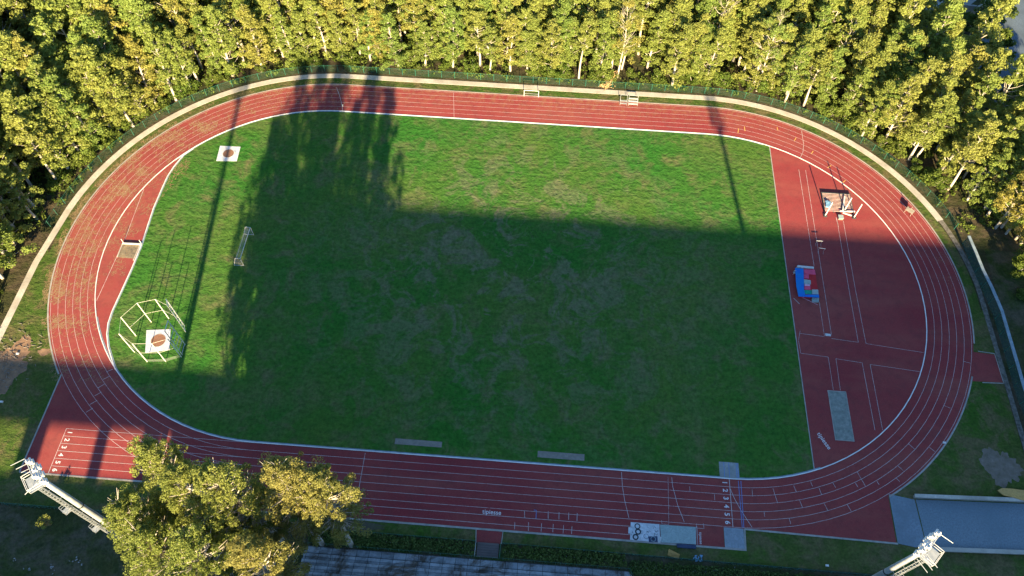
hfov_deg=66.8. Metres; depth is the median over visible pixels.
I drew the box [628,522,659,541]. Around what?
painted mat
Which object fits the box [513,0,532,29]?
eucalyptus tree
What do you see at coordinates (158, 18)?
eucalyptus tree
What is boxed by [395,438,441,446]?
jump strip
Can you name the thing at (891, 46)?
eucalyptus tree
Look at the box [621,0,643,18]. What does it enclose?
eucalyptus tree
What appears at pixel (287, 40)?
eucalyptus tree
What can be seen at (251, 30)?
eucalyptus tree
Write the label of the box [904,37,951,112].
eucalyptus tree
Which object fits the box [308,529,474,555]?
hedge
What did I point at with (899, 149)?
shrub
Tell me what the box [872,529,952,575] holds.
floodlight mast
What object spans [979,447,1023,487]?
dry thatch patch
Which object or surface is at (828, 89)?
eucalyptus tree
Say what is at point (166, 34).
eucalyptus tree
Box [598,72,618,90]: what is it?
fallen branch
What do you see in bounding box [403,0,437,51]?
eucalyptus tree
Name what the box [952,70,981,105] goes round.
eucalyptus tree
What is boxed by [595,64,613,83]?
shrub
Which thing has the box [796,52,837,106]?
eucalyptus tree
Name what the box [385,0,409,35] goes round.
eucalyptus tree
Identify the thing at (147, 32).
eucalyptus tree
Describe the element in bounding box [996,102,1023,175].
eucalyptus tree
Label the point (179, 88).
shrub
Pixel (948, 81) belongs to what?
eucalyptus tree
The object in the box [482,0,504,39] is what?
eucalyptus tree
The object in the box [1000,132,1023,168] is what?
eucalyptus tree
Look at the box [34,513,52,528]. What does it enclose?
sapling
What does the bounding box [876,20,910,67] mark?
eucalyptus tree
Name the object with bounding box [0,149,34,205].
eucalyptus tree
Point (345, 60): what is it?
shrub
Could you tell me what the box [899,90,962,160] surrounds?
eucalyptus tree
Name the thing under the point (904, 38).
eucalyptus tree
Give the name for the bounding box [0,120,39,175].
eucalyptus tree
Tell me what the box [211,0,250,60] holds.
eucalyptus tree
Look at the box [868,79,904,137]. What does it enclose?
eucalyptus tree
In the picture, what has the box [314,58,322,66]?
shrub
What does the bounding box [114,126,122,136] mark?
shrub
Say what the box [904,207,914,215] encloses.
wooden stand
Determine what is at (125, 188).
leaf litter
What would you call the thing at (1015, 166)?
eucalyptus tree
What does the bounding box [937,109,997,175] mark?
eucalyptus tree
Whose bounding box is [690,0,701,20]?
bare eucalyptus tree
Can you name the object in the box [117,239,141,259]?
water jump
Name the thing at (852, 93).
eucalyptus tree
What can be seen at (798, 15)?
eucalyptus tree
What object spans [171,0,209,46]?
eucalyptus tree
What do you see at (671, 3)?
eucalyptus tree
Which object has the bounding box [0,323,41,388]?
brush heap
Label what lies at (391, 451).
gutter
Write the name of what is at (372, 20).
eucalyptus tree
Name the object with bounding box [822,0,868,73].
eucalyptus tree
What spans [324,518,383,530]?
worn ground
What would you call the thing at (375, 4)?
eucalyptus tree
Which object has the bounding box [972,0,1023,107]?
road
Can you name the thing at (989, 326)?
stone channel
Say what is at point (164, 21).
eucalyptus tree
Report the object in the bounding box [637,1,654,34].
eucalyptus tree
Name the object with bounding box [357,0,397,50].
eucalyptus tree
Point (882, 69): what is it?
eucalyptus tree
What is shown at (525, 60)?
eucalyptus tree
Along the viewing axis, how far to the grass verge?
127.75 m
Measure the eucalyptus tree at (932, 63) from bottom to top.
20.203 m
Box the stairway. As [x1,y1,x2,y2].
[474,542,500,558]
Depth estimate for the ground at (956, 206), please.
168.46 m
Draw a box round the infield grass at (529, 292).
[107,112,813,477]
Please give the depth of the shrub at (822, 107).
168.08 m
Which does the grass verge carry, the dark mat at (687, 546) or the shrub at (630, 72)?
the dark mat at (687, 546)
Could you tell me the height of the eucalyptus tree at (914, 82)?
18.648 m
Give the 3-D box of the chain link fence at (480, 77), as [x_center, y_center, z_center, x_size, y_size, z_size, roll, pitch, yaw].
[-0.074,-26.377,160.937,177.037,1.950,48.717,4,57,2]
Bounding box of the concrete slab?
[724,527,744,548]
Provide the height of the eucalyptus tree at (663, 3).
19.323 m
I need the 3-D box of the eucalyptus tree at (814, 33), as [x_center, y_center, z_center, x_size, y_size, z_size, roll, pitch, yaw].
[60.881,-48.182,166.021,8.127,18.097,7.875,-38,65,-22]
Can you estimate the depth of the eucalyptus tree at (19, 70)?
148.93 m
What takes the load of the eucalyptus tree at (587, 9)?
on the ground at (956, 206)
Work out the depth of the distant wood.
158.46 m
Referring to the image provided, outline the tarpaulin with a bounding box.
[825,200,830,207]
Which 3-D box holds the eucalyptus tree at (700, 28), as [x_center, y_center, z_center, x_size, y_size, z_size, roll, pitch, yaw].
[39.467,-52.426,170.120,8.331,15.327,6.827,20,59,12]
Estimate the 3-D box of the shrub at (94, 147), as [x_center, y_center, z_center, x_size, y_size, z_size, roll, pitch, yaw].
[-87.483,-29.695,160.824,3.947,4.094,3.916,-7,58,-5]
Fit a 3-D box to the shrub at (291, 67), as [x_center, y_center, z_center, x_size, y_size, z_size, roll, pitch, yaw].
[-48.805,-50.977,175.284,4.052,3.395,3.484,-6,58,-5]
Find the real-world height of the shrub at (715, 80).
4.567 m
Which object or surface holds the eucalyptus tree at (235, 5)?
on the ground at (956, 206)
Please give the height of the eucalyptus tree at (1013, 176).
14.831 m
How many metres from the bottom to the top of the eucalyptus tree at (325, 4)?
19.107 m
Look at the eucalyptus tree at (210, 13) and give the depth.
164.86 m
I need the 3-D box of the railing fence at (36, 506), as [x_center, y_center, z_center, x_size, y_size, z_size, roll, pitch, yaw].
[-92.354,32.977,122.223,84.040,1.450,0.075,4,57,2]
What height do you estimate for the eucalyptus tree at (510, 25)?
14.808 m
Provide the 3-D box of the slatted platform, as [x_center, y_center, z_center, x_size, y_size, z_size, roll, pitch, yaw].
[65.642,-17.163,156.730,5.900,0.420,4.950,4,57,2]
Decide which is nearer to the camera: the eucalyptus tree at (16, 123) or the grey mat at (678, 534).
the grey mat at (678, 534)
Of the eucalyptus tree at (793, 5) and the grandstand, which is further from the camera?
the eucalyptus tree at (793, 5)
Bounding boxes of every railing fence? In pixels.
[0,502,176,518]
[247,522,475,541]
[308,542,629,569]
[502,543,871,575]
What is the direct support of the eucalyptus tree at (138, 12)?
on the ground at (956, 206)
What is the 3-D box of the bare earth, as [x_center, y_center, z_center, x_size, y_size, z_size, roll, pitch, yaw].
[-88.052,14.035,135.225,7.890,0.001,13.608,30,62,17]
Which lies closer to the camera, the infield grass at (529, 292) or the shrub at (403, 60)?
the infield grass at (529, 292)
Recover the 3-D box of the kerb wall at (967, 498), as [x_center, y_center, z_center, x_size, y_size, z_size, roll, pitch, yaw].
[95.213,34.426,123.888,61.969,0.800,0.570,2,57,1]
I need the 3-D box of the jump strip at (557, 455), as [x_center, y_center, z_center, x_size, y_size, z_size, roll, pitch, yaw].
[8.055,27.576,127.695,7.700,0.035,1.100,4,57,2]
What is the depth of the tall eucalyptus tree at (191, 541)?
91.43 m
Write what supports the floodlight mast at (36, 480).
on the rough grass at (30, 547)
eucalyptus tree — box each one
[0,30,39,95]
[0,57,47,108]
[0,74,30,156]
[0,89,62,172]
[0,107,64,161]
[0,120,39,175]
[0,124,31,186]
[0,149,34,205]
[0,165,44,219]
[0,179,13,218]
[0,200,34,243]
[0,218,15,257]
[0,222,39,269]
[2,114,61,184]
[5,81,65,155]
[7,46,64,123]
[10,30,77,133]
[11,96,83,176]
[26,54,98,140]
[27,90,91,150]
[28,15,72,83]
[31,0,87,61]
[37,38,74,101]
[39,71,105,154]
[45,59,96,131]
[56,0,125,70]
[65,47,124,128]
[66,31,110,110]
[77,0,145,83]
[78,14,142,98]
[78,60,127,129]
[80,44,135,126]
[88,0,143,81]
[100,483,192,566]
[107,0,152,76]
[109,56,159,120]
[118,0,167,83]
[118,516,214,575]
[122,37,165,102]
[125,0,179,79]
[126,434,204,534]
[129,0,167,68]
[131,5,162,41]
[135,22,179,100]
[147,0,194,68]
[155,460,263,553]
[156,28,197,86]
[160,0,202,68]
[163,22,199,81]
[164,514,261,575]
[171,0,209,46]
[182,1,204,56]
[183,0,227,65]
[189,13,225,74]
[189,456,292,549]
[202,4,250,76]
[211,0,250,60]
[217,0,261,52]
[219,528,311,575]
[231,0,261,53]
[233,0,252,18]
[234,4,279,68]
[243,451,335,550]
[252,0,281,53]
[253,0,291,56]
[259,0,300,48]
[271,12,302,67]
[280,0,309,43]
[281,0,315,36]
[287,10,319,57]
[289,456,373,549]
[292,0,323,38]
[301,0,334,59]
[316,0,352,39]
[324,10,353,58]
[327,0,347,45]
[340,0,370,54]
[341,0,363,29]
[354,9,380,60]
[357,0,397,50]
[359,0,391,18]
[361,8,391,57]
[367,0,398,44]
[375,12,410,70]
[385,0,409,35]
[385,0,410,43]
[395,0,428,39]
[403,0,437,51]
[406,19,438,65]
[422,0,441,40]
[426,0,445,36]
[430,0,466,63]
[438,6,466,67]
[444,0,471,56]
[461,0,495,49]
[462,0,496,56]
[463,10,495,66]
[469,0,500,53]
[477,23,506,70]
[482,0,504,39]
[491,0,514,36]
[493,13,524,71]
[496,0,518,53]
[496,0,523,37]
[508,7,542,67]
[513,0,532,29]
[514,30,541,69]
[524,0,545,46]
[526,16,545,72]
[530,0,553,21]
[531,19,565,68]
[538,0,566,30]
[543,0,561,26]
[546,0,575,68]
[553,16,576,70]
[557,17,585,70]
[562,0,585,48]
[570,16,599,78]
[571,0,604,48]
[579,0,598,18]
[584,0,612,49]
[584,17,617,79]
[592,0,624,53]
[597,9,630,68]
[611,0,644,77]
[612,15,640,69]
[619,0,646,42]
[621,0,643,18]
[625,0,663,54]
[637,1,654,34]
[637,10,673,68]
[650,0,667,28]
[653,0,682,53]
[657,0,693,61]
[659,1,693,61]
[660,23,697,88]
[674,21,709,73]
[688,34,716,77]
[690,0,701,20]
[691,0,716,59]
[695,0,726,29]
[696,27,728,80]
[700,0,740,44]
[703,21,718,43]
[709,17,739,68]
[710,0,741,27]
[726,0,772,66]
[730,0,751,47]
[730,0,765,61]
[731,17,779,88]
[733,16,766,70]
[748,12,785,73]
[750,24,797,90]
[751,9,794,91]
[764,0,790,23]
[765,0,776,16]
[768,0,796,17]
[779,0,809,55]
[779,45,811,102]
[781,27,823,95]
[784,0,817,32]
[787,24,822,68]
[793,39,827,91]
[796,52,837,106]
[800,4,832,53]
[806,0,849,55]
[814,0,849,34]
[814,44,847,108]
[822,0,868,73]
[826,4,869,85]
[836,32,882,95]
[837,67,871,118]
[841,4,893,67]
[843,33,875,100]
[851,39,906,105]
[852,79,896,139]
[854,53,890,110]
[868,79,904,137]
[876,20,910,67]
[878,15,911,47]
[878,74,928,139]
[881,31,927,110]
[885,30,927,77]
[885,65,920,104]
[894,28,927,70]
[899,75,959,146]
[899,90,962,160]
[901,56,942,110]
[903,55,948,122]
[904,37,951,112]
[909,0,966,68]
[909,49,967,128]
[915,102,960,157]
[929,37,967,98]
[935,88,976,149]
[936,109,982,168]
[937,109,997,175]
[941,72,1001,143]
[947,117,1001,190]
[950,34,970,52]
[950,45,992,93]
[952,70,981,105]
[955,47,1014,126]
[962,113,1015,178]
[962,147,1014,204]
[968,106,1018,164]
[969,115,1023,183]
[976,152,1023,213]
[979,125,1015,178]
[980,169,1023,217]
[983,153,1023,209]
[985,53,1023,116]
[987,79,1023,151]
[992,195,1023,228]
[993,169,1023,228]
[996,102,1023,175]
[997,88,1023,134]
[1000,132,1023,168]
[1004,188,1023,234]
[1013,223,1023,240]
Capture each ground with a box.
[0,0,1023,575]
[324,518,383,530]
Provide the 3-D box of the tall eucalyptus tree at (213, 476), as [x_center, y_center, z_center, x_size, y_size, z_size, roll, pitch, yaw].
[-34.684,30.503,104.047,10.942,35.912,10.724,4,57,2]
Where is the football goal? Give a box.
[234,227,253,265]
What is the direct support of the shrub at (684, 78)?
on the ground at (956, 206)
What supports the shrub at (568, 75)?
on the ground at (956, 206)
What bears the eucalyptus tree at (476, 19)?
on the ground at (956, 206)
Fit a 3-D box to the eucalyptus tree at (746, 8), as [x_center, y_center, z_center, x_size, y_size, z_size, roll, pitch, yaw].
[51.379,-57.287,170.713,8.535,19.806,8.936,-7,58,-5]
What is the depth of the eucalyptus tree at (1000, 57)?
150.85 m
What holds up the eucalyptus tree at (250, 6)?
on the ground at (956, 206)
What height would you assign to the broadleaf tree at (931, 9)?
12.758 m
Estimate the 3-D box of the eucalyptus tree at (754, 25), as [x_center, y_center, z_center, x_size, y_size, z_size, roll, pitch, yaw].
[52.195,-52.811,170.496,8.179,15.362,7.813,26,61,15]
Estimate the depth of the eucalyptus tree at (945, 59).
161.67 m
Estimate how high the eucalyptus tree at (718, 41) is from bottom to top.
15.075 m
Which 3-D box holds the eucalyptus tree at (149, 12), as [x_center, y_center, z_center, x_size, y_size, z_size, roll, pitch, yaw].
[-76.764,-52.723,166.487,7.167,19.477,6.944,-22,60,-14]
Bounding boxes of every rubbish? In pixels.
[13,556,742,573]
[693,555,702,561]
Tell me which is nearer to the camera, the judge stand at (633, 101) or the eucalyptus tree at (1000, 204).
the eucalyptus tree at (1000, 204)
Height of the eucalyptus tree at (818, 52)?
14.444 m
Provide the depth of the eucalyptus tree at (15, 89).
146.86 m
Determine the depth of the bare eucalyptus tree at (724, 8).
164.55 m
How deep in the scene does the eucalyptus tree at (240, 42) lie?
172.25 m
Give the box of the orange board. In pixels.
[668,549,679,557]
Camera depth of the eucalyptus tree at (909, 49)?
157.41 m
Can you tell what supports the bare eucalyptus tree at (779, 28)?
on the ground at (956, 206)
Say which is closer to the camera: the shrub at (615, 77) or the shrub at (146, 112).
the shrub at (146, 112)
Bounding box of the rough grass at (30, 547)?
[0,249,1023,575]
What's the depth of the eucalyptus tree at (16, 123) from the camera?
144.80 m
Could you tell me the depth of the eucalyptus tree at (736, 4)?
168.12 m
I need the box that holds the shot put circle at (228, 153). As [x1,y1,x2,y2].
[216,146,239,160]
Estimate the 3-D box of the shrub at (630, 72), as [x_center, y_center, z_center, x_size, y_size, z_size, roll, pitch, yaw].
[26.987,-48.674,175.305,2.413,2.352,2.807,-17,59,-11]
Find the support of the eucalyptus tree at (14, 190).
on the ground at (956, 206)
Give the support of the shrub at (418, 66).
on the ground at (956, 206)
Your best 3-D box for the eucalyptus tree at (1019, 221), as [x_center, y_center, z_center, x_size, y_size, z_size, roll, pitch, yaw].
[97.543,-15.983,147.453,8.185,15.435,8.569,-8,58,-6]
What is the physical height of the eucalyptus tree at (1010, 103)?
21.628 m
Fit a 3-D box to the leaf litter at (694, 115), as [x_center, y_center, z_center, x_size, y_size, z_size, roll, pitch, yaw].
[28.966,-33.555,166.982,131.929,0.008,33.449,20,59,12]
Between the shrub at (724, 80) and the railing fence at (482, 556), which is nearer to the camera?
the railing fence at (482, 556)
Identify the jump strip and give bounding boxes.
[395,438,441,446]
[537,451,584,460]
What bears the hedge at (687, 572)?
on the rough grass at (30, 547)
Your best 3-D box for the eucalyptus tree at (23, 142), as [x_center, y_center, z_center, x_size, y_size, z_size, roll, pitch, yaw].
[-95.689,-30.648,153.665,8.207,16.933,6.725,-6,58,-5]
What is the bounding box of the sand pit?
[827,390,854,441]
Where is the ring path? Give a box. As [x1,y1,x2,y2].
[0,74,942,340]
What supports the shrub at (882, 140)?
on the ground at (956, 206)
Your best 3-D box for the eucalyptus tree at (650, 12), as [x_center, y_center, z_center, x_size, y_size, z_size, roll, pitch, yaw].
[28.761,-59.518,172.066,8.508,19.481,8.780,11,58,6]
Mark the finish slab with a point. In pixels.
(728, 470)
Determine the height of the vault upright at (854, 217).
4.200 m
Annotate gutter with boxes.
[97,111,820,478]
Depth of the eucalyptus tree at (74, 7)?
152.38 m
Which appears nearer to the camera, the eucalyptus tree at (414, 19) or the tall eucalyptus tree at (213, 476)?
the tall eucalyptus tree at (213, 476)
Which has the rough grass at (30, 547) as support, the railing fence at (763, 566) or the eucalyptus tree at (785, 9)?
the railing fence at (763, 566)
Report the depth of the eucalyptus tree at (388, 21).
170.24 m
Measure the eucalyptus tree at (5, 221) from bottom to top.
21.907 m
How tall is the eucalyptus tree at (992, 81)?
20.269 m
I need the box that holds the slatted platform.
[821,192,853,213]
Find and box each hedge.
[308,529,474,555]
[502,544,626,567]
[627,560,830,575]
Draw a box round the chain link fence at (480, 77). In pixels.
[46,65,958,228]
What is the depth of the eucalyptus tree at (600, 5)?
166.83 m
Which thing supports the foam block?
on the running track
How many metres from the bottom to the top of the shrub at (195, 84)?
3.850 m
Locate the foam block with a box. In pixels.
[812,298,818,302]
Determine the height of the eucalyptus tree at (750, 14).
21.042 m
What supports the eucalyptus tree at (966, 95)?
on the ground at (956, 206)
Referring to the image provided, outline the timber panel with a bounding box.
[997,488,1023,500]
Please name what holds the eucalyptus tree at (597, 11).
on the ground at (956, 206)
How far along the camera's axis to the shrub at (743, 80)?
174.18 m
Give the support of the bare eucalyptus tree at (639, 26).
on the ground at (956, 206)
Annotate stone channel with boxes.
[939,220,1023,448]
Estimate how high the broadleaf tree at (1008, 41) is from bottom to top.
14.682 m
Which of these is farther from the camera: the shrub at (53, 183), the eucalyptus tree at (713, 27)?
the eucalyptus tree at (713, 27)
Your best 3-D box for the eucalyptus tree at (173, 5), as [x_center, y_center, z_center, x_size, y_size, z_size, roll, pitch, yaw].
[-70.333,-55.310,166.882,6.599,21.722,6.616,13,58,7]
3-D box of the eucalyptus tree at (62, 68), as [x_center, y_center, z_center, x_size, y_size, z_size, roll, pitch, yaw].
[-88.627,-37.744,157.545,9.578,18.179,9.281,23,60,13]
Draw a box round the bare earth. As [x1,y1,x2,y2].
[0,334,50,394]
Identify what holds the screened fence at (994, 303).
on the ground at (956, 206)
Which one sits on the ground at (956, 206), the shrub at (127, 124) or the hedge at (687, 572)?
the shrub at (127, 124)
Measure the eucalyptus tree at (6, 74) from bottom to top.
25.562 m
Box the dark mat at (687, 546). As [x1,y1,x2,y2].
[677,544,695,548]
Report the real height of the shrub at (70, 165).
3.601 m
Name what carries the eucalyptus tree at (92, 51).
on the ground at (956, 206)
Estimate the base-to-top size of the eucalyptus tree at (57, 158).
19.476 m
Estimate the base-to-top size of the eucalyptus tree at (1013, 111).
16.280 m
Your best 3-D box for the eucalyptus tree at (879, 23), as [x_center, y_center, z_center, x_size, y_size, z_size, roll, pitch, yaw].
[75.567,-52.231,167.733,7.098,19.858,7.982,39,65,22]
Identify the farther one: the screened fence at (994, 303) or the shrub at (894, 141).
the shrub at (894, 141)
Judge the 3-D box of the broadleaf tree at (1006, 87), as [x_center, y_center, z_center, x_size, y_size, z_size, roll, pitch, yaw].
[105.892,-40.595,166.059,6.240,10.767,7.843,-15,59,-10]
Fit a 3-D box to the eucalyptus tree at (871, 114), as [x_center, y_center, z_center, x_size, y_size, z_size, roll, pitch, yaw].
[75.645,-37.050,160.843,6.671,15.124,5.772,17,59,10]
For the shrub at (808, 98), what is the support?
on the ground at (956, 206)
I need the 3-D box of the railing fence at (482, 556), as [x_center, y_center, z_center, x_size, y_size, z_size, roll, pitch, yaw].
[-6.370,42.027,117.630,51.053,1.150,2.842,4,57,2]
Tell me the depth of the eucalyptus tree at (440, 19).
169.72 m
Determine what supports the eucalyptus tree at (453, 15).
on the ground at (956, 206)
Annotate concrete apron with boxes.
[889,494,923,546]
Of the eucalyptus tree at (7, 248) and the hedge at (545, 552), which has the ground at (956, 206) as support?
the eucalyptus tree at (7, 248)
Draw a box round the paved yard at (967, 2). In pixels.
[925,0,975,9]
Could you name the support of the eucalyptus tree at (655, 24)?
on the ground at (956, 206)
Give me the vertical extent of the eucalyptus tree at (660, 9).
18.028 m
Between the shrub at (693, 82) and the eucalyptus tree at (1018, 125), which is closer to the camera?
the eucalyptus tree at (1018, 125)
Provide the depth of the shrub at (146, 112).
166.27 m
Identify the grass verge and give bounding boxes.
[0,78,1023,575]
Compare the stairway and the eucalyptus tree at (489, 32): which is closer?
the stairway
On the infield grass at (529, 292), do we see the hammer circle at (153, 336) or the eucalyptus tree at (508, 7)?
the hammer circle at (153, 336)
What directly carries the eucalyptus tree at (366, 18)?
on the ground at (956, 206)
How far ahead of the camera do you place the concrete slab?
120.77 m
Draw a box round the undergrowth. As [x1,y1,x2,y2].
[0,0,1007,302]
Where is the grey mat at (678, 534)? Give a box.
[660,525,695,544]
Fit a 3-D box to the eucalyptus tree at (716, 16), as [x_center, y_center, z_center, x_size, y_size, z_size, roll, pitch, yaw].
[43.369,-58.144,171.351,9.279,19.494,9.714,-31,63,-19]
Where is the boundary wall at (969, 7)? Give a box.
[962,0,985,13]
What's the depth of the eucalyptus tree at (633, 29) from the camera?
169.37 m
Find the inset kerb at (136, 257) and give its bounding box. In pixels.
[106,148,192,368]
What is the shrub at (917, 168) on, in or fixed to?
on the ground at (956, 206)
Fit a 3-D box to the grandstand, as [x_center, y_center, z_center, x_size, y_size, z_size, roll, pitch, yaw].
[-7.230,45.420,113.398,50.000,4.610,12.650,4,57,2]
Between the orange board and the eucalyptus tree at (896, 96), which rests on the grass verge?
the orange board
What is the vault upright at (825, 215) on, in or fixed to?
on the running track
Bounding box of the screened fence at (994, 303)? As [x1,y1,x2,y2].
[962,236,1023,414]
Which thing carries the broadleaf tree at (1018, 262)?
on the rough grass at (30, 547)
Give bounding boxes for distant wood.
[0,0,1019,88]
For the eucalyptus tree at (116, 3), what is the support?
on the ground at (956, 206)
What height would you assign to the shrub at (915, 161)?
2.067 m
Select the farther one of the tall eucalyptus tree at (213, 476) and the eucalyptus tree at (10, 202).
the eucalyptus tree at (10, 202)
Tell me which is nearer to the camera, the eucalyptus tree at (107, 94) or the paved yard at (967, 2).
the eucalyptus tree at (107, 94)
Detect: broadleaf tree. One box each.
[924,0,965,23]
[961,7,991,35]
[971,27,1016,73]
[979,0,1019,25]
[991,79,1019,109]
[1010,240,1023,278]
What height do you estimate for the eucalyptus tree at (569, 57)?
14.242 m
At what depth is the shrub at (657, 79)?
173.66 m
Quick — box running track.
[21,85,1002,546]
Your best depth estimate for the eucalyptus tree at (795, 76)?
163.48 m
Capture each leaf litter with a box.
[39,79,354,382]
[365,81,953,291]
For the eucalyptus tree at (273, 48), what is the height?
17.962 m
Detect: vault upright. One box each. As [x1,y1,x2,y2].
[823,202,832,216]
[852,204,861,218]
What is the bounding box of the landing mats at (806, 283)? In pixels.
[795,265,818,297]
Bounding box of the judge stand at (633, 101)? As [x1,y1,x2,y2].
[628,95,638,105]
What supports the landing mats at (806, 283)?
on the running track
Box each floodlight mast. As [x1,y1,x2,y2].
[10,457,138,552]
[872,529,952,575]
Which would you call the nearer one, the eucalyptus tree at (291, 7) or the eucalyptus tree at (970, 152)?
the eucalyptus tree at (970, 152)
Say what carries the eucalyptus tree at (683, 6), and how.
on the ground at (956, 206)
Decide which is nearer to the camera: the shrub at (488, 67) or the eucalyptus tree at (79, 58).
the eucalyptus tree at (79, 58)
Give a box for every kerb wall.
[913,494,1023,502]
[932,547,1023,554]
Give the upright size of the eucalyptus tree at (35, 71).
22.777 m
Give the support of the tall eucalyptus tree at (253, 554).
on the rough grass at (30, 547)
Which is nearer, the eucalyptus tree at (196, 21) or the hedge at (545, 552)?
the hedge at (545, 552)
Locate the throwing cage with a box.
[119,299,185,361]
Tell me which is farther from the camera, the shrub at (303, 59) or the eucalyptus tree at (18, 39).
the shrub at (303, 59)
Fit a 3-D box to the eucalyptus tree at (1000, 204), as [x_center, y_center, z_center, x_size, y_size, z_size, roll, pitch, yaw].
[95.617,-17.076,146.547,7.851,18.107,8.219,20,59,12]
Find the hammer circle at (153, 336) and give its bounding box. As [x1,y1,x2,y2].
[145,329,170,352]
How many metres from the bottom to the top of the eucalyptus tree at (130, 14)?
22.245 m
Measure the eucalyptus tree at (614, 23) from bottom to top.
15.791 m
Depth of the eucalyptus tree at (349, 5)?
170.37 m
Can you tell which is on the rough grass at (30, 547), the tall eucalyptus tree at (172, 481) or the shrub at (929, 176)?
the tall eucalyptus tree at (172, 481)
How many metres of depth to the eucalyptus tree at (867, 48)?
159.57 m
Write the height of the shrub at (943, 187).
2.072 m
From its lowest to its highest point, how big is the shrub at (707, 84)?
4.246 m
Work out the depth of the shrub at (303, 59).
174.66 m
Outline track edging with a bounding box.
[19,84,1003,550]
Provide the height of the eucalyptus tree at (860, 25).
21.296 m
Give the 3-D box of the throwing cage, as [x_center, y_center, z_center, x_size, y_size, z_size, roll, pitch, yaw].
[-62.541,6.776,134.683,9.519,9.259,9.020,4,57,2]
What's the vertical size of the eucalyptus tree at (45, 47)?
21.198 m
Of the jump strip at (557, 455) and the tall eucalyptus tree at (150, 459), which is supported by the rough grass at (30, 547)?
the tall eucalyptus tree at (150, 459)
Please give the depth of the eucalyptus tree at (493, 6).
171.80 m
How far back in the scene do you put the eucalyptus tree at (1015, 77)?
148.97 m
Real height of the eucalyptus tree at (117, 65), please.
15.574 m
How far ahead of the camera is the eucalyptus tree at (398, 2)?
173.04 m
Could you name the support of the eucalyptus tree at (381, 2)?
on the ground at (956, 206)
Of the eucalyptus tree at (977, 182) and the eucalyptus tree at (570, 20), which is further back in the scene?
the eucalyptus tree at (570, 20)
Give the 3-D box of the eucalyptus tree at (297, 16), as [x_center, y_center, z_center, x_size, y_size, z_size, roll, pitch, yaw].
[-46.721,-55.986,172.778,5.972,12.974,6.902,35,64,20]
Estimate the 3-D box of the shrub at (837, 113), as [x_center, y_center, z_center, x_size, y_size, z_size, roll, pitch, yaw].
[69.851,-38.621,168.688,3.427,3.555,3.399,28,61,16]
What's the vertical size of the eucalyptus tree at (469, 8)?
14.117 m
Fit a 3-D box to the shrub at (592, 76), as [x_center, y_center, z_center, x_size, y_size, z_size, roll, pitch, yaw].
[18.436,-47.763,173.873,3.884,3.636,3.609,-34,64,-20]
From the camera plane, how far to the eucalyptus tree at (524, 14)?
166.77 m
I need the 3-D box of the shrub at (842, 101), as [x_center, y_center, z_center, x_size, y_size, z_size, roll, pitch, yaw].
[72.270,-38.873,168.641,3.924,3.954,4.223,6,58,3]
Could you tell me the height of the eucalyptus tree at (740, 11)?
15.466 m
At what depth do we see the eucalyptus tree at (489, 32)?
168.88 m
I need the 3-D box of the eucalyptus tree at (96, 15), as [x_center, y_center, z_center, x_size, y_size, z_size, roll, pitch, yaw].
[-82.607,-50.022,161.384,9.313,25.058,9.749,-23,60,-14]
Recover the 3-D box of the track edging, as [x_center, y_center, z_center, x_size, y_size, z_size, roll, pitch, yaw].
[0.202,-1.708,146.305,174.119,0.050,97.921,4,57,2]
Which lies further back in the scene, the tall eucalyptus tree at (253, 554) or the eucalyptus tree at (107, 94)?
the eucalyptus tree at (107, 94)
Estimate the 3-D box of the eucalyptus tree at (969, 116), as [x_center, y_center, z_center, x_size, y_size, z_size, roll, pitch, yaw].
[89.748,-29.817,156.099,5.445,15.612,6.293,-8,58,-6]
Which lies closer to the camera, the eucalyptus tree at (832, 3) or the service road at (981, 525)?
the service road at (981, 525)
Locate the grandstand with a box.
[297,546,631,575]
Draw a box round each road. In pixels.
[916,499,1023,549]
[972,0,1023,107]
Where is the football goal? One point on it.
(243, 248)
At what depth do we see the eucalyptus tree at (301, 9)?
171.65 m
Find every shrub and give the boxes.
[45,166,70,191]
[58,157,76,173]
[68,150,91,165]
[79,136,99,151]
[81,148,96,160]
[97,126,120,148]
[97,127,114,138]
[109,118,121,130]
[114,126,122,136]
[121,113,140,130]
[127,97,149,118]
[157,96,170,109]
[168,80,190,100]
[183,75,199,93]
[201,75,211,85]
[207,74,216,84]
[209,67,223,82]
[225,60,238,75]
[254,64,264,71]
[287,54,304,70]
[288,46,307,68]
[306,56,317,66]
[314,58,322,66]
[336,48,356,68]
[351,54,359,63]
[379,47,393,63]
[398,45,409,64]
[401,49,419,65]
[414,64,421,70]
[438,51,451,70]
[460,56,478,76]
[484,60,493,69]
[525,63,541,76]
[540,59,560,79]
[553,65,569,79]
[566,70,574,78]
[586,64,602,81]
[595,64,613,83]
[610,73,618,82]
[626,67,637,77]
[651,68,667,85]
[680,72,689,80]
[685,71,699,85]
[694,66,711,87]
[700,64,719,84]
[713,71,733,87]
[739,76,748,84]
[746,82,754,91]
[756,76,774,92]
[775,86,784,94]
[803,93,813,102]
[817,102,837,117]
[826,100,840,117]
[838,97,855,117]
[841,106,859,122]
[845,113,860,127]
[858,122,871,134]
[876,135,892,148]
[885,139,908,158]
[887,137,898,145]
[910,165,922,173]
[911,157,922,166]
[917,167,942,185]
[931,172,952,188]
[938,184,950,192]
[1016,288,1023,300]
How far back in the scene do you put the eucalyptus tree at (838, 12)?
165.16 m
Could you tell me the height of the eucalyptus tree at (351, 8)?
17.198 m
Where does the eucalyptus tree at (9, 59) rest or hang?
on the ground at (956, 206)
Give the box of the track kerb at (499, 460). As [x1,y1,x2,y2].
[95,110,926,479]

